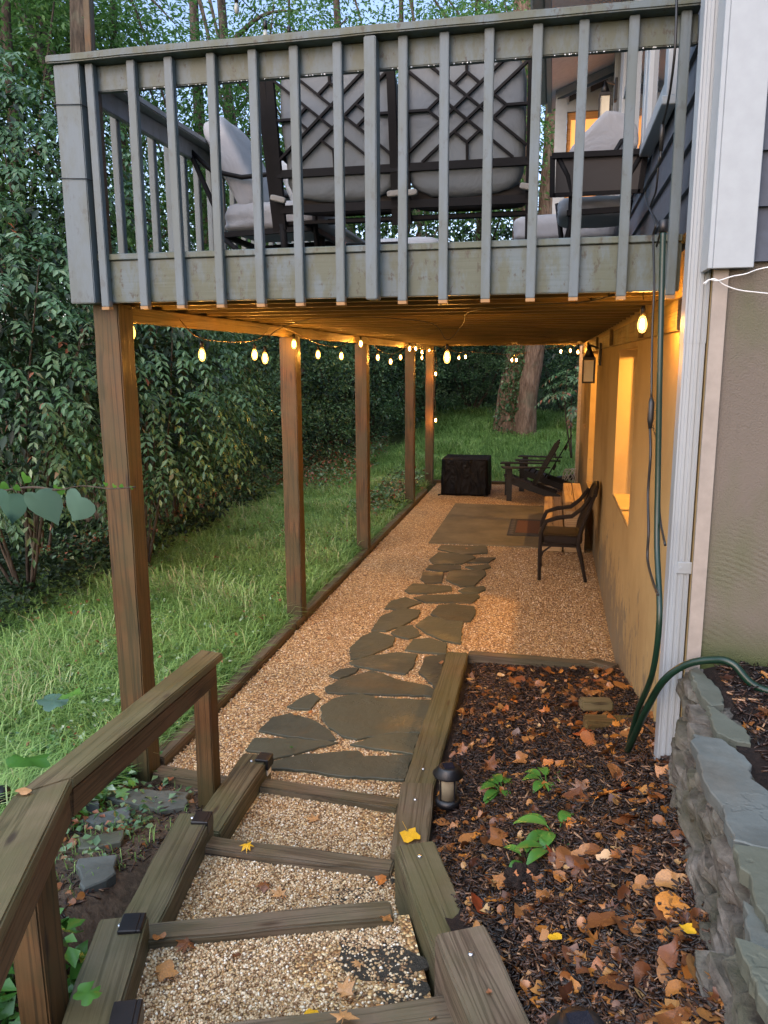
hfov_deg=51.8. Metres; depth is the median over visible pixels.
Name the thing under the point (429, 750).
retaining timber
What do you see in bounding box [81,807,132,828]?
slate stone
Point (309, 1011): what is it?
fallen leaf
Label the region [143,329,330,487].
evergreen shrub
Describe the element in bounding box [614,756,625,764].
fallen leaf
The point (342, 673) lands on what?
flagstone
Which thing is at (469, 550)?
flagstone
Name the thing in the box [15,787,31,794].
fallen leaf
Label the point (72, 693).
weed leaf
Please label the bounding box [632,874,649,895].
fallen leaf
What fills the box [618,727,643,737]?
fallen leaf
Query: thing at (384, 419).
evergreen shrub
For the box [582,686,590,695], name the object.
fallen leaf
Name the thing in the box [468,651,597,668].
retaining timber
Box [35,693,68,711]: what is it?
weed leaf
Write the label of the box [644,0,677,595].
extension cord
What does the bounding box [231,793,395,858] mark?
gravel tread
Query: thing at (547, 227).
ottoman
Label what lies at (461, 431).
grass
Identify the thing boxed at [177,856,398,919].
gravel tread
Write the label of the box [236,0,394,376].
tree
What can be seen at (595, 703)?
wood block
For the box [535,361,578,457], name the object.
sapling
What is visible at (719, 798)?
stone wall
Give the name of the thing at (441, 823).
fallen leaf
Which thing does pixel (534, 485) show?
adirondack chair
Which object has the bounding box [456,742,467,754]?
fallen leaf
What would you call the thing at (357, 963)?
fallen leaf
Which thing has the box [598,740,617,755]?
fallen leaf
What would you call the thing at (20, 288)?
shrub
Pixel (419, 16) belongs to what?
tree
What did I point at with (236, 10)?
string light
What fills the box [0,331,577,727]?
ground
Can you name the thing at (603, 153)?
armchair
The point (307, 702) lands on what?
flagstone
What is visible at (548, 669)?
fallen leaf
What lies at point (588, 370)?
wall lantern
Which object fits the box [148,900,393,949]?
step timber
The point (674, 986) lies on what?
fallen leaf
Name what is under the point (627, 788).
fallen leaf
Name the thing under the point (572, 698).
fallen leaf
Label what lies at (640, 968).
fallen leaf
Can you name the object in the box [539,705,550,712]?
fallen leaf
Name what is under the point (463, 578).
flagstone
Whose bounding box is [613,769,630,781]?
fallen leaf
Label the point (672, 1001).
fallen leaf
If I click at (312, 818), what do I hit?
fallen leaf
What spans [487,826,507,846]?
fallen leaf
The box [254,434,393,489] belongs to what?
lawn edge weeds
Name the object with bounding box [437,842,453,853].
fallen leaf
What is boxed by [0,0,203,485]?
tree
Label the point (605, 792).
fallen leaf
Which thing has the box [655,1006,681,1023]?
fallen leaf
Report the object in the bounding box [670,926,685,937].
fallen leaf
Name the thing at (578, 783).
fallen leaf
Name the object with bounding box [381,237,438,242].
ottoman
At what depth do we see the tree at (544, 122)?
16.29 m
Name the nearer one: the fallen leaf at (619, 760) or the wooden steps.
the fallen leaf at (619, 760)
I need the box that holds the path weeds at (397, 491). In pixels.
[341,464,434,517]
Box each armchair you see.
[190,116,335,249]
[550,111,647,237]
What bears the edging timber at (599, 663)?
on the gravel path
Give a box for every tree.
[0,0,196,531]
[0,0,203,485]
[3,0,364,252]
[106,0,218,251]
[125,0,358,465]
[133,0,438,455]
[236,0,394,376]
[275,0,494,417]
[369,0,543,411]
[376,0,472,381]
[408,0,555,380]
[429,0,554,437]
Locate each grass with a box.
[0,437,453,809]
[0,440,447,814]
[3,447,449,603]
[71,483,430,748]
[372,402,576,482]
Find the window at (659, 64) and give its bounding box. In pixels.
[639,48,678,157]
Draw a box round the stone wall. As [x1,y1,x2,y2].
[668,667,767,1023]
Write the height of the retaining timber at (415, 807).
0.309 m
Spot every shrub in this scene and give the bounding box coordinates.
[0,27,168,559]
[0,192,180,597]
[0,237,279,566]
[0,333,177,537]
[45,325,264,530]
[134,327,306,505]
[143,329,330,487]
[182,335,380,474]
[243,339,415,455]
[301,342,456,440]
[313,341,473,418]
[369,345,505,416]
[402,345,506,413]
[437,345,554,401]
[490,345,578,411]
[541,344,582,427]
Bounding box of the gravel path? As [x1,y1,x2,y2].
[171,483,614,797]
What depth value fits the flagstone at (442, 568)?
8.50 m
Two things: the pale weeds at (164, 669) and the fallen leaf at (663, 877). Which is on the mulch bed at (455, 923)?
the fallen leaf at (663, 877)
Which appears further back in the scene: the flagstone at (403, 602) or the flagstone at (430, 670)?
the flagstone at (403, 602)
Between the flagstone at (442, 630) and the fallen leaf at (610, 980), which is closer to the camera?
the fallen leaf at (610, 980)
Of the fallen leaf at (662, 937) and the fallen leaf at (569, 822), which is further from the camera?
the fallen leaf at (569, 822)
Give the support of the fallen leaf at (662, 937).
on the mulch bed at (455, 923)
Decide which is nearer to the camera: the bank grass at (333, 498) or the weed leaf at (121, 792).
the weed leaf at (121, 792)
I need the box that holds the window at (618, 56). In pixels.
[609,0,624,195]
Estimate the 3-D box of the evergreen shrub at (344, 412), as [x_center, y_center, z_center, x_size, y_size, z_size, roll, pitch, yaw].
[-1.992,-2.433,15.826,3.810,3.681,4.215,2,11,12]
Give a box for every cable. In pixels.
[575,294,614,303]
[703,267,767,283]
[704,278,767,293]
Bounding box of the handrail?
[0,650,222,1023]
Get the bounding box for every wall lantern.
[582,343,601,382]
[598,77,617,117]
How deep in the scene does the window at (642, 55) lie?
4.88 m
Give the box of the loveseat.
[260,60,531,247]
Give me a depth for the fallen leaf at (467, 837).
3.13 m
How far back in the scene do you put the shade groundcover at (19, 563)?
8.55 m
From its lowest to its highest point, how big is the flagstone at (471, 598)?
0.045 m
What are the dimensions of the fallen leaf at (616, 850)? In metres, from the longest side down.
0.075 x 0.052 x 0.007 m
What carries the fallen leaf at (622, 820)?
on the mulch bed at (455, 923)
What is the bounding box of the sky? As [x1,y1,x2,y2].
[0,0,566,321]
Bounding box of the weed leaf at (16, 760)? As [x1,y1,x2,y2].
[6,754,50,767]
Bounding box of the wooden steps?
[542,483,584,551]
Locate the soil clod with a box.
[503,862,539,891]
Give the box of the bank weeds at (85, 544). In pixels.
[30,467,282,569]
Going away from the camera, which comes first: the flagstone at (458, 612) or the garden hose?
the garden hose
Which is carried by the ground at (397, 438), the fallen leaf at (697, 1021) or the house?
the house
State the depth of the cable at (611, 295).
3.66 m
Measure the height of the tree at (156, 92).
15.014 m
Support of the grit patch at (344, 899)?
on the gravel tread at (265, 895)
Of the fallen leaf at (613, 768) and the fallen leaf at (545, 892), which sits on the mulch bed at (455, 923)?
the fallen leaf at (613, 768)
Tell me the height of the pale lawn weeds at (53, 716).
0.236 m
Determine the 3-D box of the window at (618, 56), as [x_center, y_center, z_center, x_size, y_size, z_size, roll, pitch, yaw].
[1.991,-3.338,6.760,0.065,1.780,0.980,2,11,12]
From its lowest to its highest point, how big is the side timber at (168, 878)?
0.331 m
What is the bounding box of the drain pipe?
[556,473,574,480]
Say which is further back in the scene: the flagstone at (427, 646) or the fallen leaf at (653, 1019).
the flagstone at (427, 646)
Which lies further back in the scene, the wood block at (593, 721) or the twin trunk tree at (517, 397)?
the twin trunk tree at (517, 397)
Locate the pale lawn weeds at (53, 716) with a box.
[5,553,320,759]
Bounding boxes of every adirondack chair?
[500,439,560,500]
[515,435,571,491]
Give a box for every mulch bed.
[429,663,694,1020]
[703,665,767,790]
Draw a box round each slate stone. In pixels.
[76,855,118,892]
[78,830,123,852]
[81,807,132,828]
[86,800,98,814]
[107,789,189,813]
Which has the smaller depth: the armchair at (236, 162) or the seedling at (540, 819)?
the seedling at (540, 819)
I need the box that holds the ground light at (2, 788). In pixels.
[0,785,11,811]
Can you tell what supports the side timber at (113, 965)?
on the ground at (397, 438)
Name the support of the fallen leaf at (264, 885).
on the loose pebbles at (156, 995)
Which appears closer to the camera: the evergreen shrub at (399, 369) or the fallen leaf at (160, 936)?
the fallen leaf at (160, 936)
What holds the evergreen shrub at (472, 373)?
on the ground at (397, 438)
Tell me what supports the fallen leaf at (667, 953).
on the mulch bed at (455, 923)
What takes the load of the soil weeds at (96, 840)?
on the bare soil
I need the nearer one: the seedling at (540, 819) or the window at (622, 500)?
the seedling at (540, 819)
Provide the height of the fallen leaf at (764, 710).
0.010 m
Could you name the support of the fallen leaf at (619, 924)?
on the mulch bed at (455, 923)
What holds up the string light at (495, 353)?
hanging from the deck
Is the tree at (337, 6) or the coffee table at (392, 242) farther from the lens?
the tree at (337, 6)
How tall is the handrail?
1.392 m
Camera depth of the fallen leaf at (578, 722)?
4.14 m
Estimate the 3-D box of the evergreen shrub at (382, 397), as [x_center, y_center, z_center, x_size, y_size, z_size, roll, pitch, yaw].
[-1.340,-3.089,17.802,4.147,3.912,4.218,2,11,12]
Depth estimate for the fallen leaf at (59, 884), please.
2.94 m
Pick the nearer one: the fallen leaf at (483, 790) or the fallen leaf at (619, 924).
the fallen leaf at (619, 924)
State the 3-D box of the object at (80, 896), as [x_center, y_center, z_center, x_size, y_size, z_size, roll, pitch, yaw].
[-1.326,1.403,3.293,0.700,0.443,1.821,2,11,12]
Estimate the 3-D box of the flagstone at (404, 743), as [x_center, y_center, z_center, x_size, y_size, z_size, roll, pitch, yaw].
[0.008,1.363,4.655,0.386,0.045,0.261,2,11,12]
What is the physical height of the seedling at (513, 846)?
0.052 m
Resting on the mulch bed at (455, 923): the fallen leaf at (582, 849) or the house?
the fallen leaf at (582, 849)
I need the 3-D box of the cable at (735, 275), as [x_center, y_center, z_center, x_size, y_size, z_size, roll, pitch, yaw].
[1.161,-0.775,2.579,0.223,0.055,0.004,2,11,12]
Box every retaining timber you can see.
[390,782,433,860]
[395,841,459,996]
[405,652,467,790]
[434,925,529,1023]
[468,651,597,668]
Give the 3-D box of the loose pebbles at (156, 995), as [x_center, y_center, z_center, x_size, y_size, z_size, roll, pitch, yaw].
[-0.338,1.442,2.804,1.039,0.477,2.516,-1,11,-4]
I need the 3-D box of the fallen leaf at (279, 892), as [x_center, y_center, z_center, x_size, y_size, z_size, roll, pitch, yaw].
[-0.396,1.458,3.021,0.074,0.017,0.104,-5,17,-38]
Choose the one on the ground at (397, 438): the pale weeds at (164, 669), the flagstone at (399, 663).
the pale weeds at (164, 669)
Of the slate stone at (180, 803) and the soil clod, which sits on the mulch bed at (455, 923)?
the soil clod
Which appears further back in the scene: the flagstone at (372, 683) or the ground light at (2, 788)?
the flagstone at (372, 683)
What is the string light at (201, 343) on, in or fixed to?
hanging from the deck
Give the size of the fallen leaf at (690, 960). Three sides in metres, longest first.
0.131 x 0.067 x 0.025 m
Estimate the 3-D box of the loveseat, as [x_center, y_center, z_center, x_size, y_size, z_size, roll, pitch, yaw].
[0.133,-1.847,4.349,1.424,1.018,0.945,2,11,12]
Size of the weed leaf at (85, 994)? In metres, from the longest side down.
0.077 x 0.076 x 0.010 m
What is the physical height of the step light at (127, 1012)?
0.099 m
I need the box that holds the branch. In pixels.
[0,472,135,529]
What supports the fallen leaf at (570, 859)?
on the mulch bed at (455, 923)
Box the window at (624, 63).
[616,0,635,196]
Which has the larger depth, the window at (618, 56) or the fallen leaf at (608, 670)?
the window at (618, 56)
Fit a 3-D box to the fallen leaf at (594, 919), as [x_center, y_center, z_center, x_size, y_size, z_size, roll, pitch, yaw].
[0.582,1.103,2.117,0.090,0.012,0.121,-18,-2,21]
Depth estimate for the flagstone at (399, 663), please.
5.85 m
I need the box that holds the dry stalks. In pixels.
[55,782,193,897]
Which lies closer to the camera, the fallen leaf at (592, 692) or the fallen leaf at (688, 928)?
the fallen leaf at (688, 928)
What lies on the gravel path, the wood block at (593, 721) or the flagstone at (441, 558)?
the flagstone at (441, 558)
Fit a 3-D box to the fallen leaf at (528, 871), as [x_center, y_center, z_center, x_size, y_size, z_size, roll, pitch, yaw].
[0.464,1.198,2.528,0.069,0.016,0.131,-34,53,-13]
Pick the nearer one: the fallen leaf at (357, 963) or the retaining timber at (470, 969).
the retaining timber at (470, 969)
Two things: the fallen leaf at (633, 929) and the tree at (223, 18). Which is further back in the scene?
the tree at (223, 18)
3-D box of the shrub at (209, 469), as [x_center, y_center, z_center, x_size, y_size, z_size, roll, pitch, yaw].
[-2.962,-1.208,9.999,3.059,3.286,2.671,2,11,12]
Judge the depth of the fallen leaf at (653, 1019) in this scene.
1.68 m
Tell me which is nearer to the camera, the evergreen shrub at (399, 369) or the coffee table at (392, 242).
the coffee table at (392, 242)
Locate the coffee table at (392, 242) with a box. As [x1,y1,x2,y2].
[346,241,397,245]
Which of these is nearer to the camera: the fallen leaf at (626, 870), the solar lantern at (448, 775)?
the fallen leaf at (626, 870)
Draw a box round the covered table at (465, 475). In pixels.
[438,454,491,496]
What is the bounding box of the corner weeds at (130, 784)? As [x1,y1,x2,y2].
[1,730,162,827]
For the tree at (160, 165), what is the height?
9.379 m
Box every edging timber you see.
[153,765,226,787]
[159,623,295,765]
[286,555,361,629]
[356,515,401,561]
[397,489,426,519]
[434,480,571,484]
[588,658,618,669]
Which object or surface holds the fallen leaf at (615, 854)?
on the mulch bed at (455, 923)
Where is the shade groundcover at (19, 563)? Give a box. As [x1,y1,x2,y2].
[0,489,273,628]
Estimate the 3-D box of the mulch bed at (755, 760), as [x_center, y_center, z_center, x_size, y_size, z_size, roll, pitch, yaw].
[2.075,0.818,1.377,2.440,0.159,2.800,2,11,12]
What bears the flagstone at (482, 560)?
on the gravel path
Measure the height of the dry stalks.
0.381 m
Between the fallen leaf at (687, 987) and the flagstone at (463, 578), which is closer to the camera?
the fallen leaf at (687, 987)
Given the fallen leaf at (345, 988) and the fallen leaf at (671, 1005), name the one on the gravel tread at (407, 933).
the fallen leaf at (345, 988)
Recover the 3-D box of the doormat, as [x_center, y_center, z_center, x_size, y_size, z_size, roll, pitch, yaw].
[1.933,0.202,10.563,0.520,0.016,1.070,2,11,12]
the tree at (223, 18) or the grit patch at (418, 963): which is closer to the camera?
the grit patch at (418, 963)
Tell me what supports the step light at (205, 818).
attached to the side timber at (168, 878)
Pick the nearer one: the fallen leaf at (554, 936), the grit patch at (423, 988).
the fallen leaf at (554, 936)
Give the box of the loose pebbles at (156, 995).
[136,792,421,1023]
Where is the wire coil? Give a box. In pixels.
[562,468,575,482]
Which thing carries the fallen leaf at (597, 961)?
on the mulch bed at (455, 923)
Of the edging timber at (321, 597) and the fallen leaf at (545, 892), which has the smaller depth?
the fallen leaf at (545, 892)
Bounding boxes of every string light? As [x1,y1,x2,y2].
[130,306,409,362]
[234,0,298,34]
[263,292,645,361]
[415,343,578,360]
[434,347,436,420]
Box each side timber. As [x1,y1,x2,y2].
[62,917,149,1023]
[122,813,213,923]
[202,753,270,838]
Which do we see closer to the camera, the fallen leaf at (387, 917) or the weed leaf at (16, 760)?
the fallen leaf at (387, 917)
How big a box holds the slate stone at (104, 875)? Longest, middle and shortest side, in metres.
0.278 x 0.203 x 0.070 m
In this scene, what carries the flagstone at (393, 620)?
on the gravel path
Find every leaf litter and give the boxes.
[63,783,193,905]
[436,662,720,1023]
[721,671,767,729]
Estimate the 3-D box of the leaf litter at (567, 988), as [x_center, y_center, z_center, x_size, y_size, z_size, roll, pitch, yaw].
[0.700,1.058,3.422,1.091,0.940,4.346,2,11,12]
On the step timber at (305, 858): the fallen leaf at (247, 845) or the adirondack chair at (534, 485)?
the fallen leaf at (247, 845)
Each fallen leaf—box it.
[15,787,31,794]
[57,882,62,890]
[143,959,178,981]
[152,932,165,939]
[176,937,195,953]
[232,952,241,956]
[239,838,253,851]
[255,878,272,892]
[270,885,286,896]
[304,1006,320,1013]
[305,813,320,821]
[328,974,354,1003]
[329,1009,358,1022]
[351,959,362,967]
[372,874,386,884]
[380,914,392,921]
[400,821,419,842]
[433,818,449,825]
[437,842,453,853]
[456,708,469,714]
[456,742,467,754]
[458,832,481,841]
[462,730,472,735]
[470,892,487,913]
[476,753,499,771]
[478,786,488,797]
[484,872,505,889]
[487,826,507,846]
[498,907,512,929]
[508,675,524,682]
[513,750,527,763]
[514,868,532,894]
[514,903,528,915]
[514,907,534,918]
[522,735,534,741]
[536,885,549,897]
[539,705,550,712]
[542,666,550,674]
[542,758,552,765]
[548,933,561,939]
[554,817,584,829]
[555,846,570,869]
[555,855,592,878]
[560,786,590,803]
[562,701,577,706]
[567,693,578,701]
[569,778,589,789]
[571,843,591,856]
[572,728,590,735]
[575,720,582,724]
[580,731,595,746]
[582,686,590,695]
[584,690,598,694]
[584,843,604,854]
[585,911,616,934]
[590,956,608,974]
[591,789,616,799]
[595,994,614,1004]
[596,971,633,990]
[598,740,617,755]
[603,682,613,689]
[606,666,612,673]
[607,763,620,777]
[610,719,620,726]
[610,849,619,858]
[611,814,637,831]
[611,848,626,860]
[611,912,635,935]
[613,681,632,689]
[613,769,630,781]
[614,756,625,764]
[614,787,633,792]
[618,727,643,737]
[619,813,637,816]
[621,863,636,873]
[630,919,649,932]
[631,844,650,860]
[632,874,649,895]
[633,961,650,987]
[645,1017,658,1023]
[646,789,666,798]
[647,724,654,732]
[649,928,673,941]
[652,906,666,920]
[653,869,687,888]
[654,998,679,1014]
[654,1000,675,1008]
[655,765,667,778]
[655,889,691,918]
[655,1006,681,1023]
[657,934,680,967]
[657,955,671,983]
[658,997,691,1023]
[665,979,685,996]
[670,819,681,840]
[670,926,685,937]
[674,923,695,933]
[681,1017,700,1023]
[686,953,698,983]
[686,985,694,995]
[696,999,723,1021]
[755,705,767,714]
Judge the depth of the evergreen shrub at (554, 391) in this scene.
22.46 m
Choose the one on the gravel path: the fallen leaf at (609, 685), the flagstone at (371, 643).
the flagstone at (371, 643)
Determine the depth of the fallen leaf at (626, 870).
2.31 m
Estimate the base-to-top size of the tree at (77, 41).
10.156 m
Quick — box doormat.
[507,519,540,536]
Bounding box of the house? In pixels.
[530,0,767,759]
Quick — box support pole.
[83,0,94,51]
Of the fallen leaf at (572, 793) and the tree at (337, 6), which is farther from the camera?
the tree at (337, 6)
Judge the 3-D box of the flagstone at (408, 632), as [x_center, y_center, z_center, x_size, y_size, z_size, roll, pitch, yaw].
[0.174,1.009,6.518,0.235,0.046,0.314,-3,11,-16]
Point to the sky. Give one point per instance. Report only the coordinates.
(381, 3)
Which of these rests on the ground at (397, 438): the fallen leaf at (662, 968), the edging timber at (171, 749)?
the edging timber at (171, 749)
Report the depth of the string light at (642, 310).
4.67 m
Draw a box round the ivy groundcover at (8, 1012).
[0,908,87,1023]
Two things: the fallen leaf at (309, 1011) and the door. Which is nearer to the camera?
the fallen leaf at (309, 1011)
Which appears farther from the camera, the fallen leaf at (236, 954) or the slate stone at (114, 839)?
the slate stone at (114, 839)
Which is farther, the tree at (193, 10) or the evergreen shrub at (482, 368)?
the evergreen shrub at (482, 368)
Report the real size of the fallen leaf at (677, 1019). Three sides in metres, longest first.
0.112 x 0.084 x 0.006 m
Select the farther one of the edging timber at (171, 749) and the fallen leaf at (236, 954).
the edging timber at (171, 749)
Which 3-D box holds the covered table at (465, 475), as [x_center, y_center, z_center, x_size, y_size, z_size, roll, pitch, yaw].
[1.399,-0.637,13.481,0.856,0.612,0.862,2,11,12]
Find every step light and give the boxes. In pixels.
[109,999,143,1023]
[117,912,146,934]
[191,811,213,833]
[255,752,272,775]
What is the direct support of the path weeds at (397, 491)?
on the ground at (397, 438)
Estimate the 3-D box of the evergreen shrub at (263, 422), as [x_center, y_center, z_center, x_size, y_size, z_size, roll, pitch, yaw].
[-3.021,-1.643,12.373,3.896,3.696,3.894,2,11,12]
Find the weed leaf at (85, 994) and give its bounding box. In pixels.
[73,980,101,1005]
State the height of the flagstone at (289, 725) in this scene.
0.045 m
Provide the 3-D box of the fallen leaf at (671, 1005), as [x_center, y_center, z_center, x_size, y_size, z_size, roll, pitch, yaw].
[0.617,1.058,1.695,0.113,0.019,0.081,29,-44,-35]
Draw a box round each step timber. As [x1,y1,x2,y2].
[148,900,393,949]
[205,836,394,878]
[223,996,453,1023]
[260,778,398,813]
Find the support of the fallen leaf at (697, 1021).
on the mulch bed at (455, 923)
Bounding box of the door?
[564,111,597,198]
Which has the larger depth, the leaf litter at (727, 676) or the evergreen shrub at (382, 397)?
the evergreen shrub at (382, 397)
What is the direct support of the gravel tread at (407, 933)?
on the ground at (397, 438)
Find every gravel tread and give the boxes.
[137,915,430,1023]
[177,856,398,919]
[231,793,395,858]
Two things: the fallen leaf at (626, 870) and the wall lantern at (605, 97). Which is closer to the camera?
the fallen leaf at (626, 870)
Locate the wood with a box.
[0,0,579,423]
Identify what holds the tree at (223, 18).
on the ground at (397, 438)
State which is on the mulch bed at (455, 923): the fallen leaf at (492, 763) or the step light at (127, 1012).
the fallen leaf at (492, 763)
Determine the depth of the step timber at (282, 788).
3.98 m
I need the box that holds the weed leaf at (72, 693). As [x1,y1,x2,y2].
[59,687,82,699]
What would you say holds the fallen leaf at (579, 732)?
on the mulch bed at (455, 923)
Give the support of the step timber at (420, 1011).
attached to the retaining timber at (470, 969)
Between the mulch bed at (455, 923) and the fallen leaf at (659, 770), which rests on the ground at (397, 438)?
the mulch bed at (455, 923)
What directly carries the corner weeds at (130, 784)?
on the ground at (397, 438)
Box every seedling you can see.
[480,774,512,803]
[503,844,530,866]
[513,810,573,848]
[514,833,569,864]
[523,767,561,792]
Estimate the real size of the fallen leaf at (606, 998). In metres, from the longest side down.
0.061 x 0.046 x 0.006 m
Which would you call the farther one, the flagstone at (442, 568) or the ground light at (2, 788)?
the flagstone at (442, 568)
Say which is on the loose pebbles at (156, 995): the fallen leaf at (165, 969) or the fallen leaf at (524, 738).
the fallen leaf at (165, 969)
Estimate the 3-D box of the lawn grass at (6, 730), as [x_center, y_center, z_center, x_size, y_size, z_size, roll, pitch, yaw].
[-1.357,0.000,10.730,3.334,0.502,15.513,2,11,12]
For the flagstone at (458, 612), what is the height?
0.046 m
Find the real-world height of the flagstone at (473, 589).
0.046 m
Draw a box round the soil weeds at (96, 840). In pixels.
[55,765,191,865]
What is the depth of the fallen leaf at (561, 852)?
2.57 m
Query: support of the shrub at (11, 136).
on the ground at (397, 438)
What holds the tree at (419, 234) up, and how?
on the ground at (397, 438)
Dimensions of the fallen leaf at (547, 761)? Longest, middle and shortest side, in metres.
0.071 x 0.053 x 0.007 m
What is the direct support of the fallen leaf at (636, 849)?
on the mulch bed at (455, 923)
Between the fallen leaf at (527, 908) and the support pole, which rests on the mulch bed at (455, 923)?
the fallen leaf at (527, 908)
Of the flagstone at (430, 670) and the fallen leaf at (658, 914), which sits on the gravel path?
the flagstone at (430, 670)
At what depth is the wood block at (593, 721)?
3.98 m
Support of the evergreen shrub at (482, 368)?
on the ground at (397, 438)
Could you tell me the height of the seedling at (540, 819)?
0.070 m
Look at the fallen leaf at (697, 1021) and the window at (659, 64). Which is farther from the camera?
the window at (659, 64)
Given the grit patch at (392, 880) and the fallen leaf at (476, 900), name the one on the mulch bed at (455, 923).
the fallen leaf at (476, 900)
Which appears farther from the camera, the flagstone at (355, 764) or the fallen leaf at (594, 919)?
the flagstone at (355, 764)
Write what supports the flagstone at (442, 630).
on the gravel path
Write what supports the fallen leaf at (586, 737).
on the mulch bed at (455, 923)
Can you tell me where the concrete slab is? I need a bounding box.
[429,503,591,550]
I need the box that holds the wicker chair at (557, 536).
[537,481,598,582]
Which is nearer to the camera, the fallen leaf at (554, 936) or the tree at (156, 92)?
the fallen leaf at (554, 936)
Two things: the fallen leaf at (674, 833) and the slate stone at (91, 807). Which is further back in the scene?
the slate stone at (91, 807)
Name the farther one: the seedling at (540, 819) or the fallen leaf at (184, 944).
the seedling at (540, 819)
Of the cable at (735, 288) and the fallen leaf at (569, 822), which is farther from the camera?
the fallen leaf at (569, 822)
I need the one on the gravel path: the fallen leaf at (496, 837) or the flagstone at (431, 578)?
the flagstone at (431, 578)
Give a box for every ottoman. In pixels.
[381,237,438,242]
[513,214,618,239]
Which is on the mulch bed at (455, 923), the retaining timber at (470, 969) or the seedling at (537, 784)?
the seedling at (537, 784)
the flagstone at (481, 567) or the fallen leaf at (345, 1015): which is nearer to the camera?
the fallen leaf at (345, 1015)
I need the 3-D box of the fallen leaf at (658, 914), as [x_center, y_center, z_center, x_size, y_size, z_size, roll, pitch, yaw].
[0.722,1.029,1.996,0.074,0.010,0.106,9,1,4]
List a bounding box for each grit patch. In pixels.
[324,887,384,904]
[335,929,428,983]
[363,877,394,886]
[375,980,429,1004]
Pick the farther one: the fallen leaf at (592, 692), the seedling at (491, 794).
the fallen leaf at (592, 692)
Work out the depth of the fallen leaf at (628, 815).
2.63 m
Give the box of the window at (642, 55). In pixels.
[631,0,649,194]
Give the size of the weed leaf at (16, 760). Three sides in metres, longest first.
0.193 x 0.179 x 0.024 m
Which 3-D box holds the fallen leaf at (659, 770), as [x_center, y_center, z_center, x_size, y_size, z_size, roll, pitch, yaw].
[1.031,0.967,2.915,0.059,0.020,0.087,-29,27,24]
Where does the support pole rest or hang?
on the ground at (397, 438)
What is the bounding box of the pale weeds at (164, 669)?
[13,645,236,826]
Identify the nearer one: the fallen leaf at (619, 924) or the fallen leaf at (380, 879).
the fallen leaf at (619, 924)
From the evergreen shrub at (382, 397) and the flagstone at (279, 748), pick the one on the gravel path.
the flagstone at (279, 748)
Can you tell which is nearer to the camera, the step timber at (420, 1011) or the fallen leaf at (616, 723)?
the step timber at (420, 1011)
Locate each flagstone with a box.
[245,738,337,760]
[258,713,336,741]
[271,750,412,781]
[287,692,320,710]
[320,693,430,740]
[325,670,433,697]
[329,668,358,679]
[349,631,394,659]
[349,652,417,675]
[350,732,419,754]
[371,608,420,632]
[384,597,421,609]
[391,625,420,639]
[404,583,451,594]
[405,638,446,654]
[413,593,479,603]
[415,616,463,644]
[418,654,445,688]
[420,572,443,583]
[426,565,460,572]
[429,552,475,564]
[430,604,475,622]
[438,545,487,554]
[446,570,485,587]
[458,586,485,593]
[465,563,490,569]
[466,557,495,563]
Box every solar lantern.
[433,761,463,813]
[547,1006,605,1023]
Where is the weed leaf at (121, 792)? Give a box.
[115,788,129,797]
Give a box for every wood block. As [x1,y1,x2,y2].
[579,697,612,710]
[583,714,631,729]
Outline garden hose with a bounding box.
[624,219,767,753]
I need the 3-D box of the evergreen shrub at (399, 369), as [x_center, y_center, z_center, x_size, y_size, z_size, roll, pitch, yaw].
[0.201,-4.538,20.940,4.438,4.743,4.686,2,11,12]
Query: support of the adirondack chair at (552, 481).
on the gravel path
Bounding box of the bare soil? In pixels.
[0,777,200,1023]
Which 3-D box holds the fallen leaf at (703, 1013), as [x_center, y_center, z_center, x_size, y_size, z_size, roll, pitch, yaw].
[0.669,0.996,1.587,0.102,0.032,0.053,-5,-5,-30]
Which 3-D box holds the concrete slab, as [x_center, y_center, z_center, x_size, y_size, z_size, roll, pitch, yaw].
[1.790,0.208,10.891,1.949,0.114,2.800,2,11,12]
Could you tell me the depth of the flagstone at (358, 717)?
4.97 m
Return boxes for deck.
[45,0,700,781]
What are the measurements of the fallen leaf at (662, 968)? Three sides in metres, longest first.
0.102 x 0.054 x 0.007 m
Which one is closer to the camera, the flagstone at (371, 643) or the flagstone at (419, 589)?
the flagstone at (371, 643)
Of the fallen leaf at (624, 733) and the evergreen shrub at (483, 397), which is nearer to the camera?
the fallen leaf at (624, 733)
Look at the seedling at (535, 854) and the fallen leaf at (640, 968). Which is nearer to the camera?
the fallen leaf at (640, 968)
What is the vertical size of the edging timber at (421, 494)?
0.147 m
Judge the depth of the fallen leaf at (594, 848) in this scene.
2.53 m

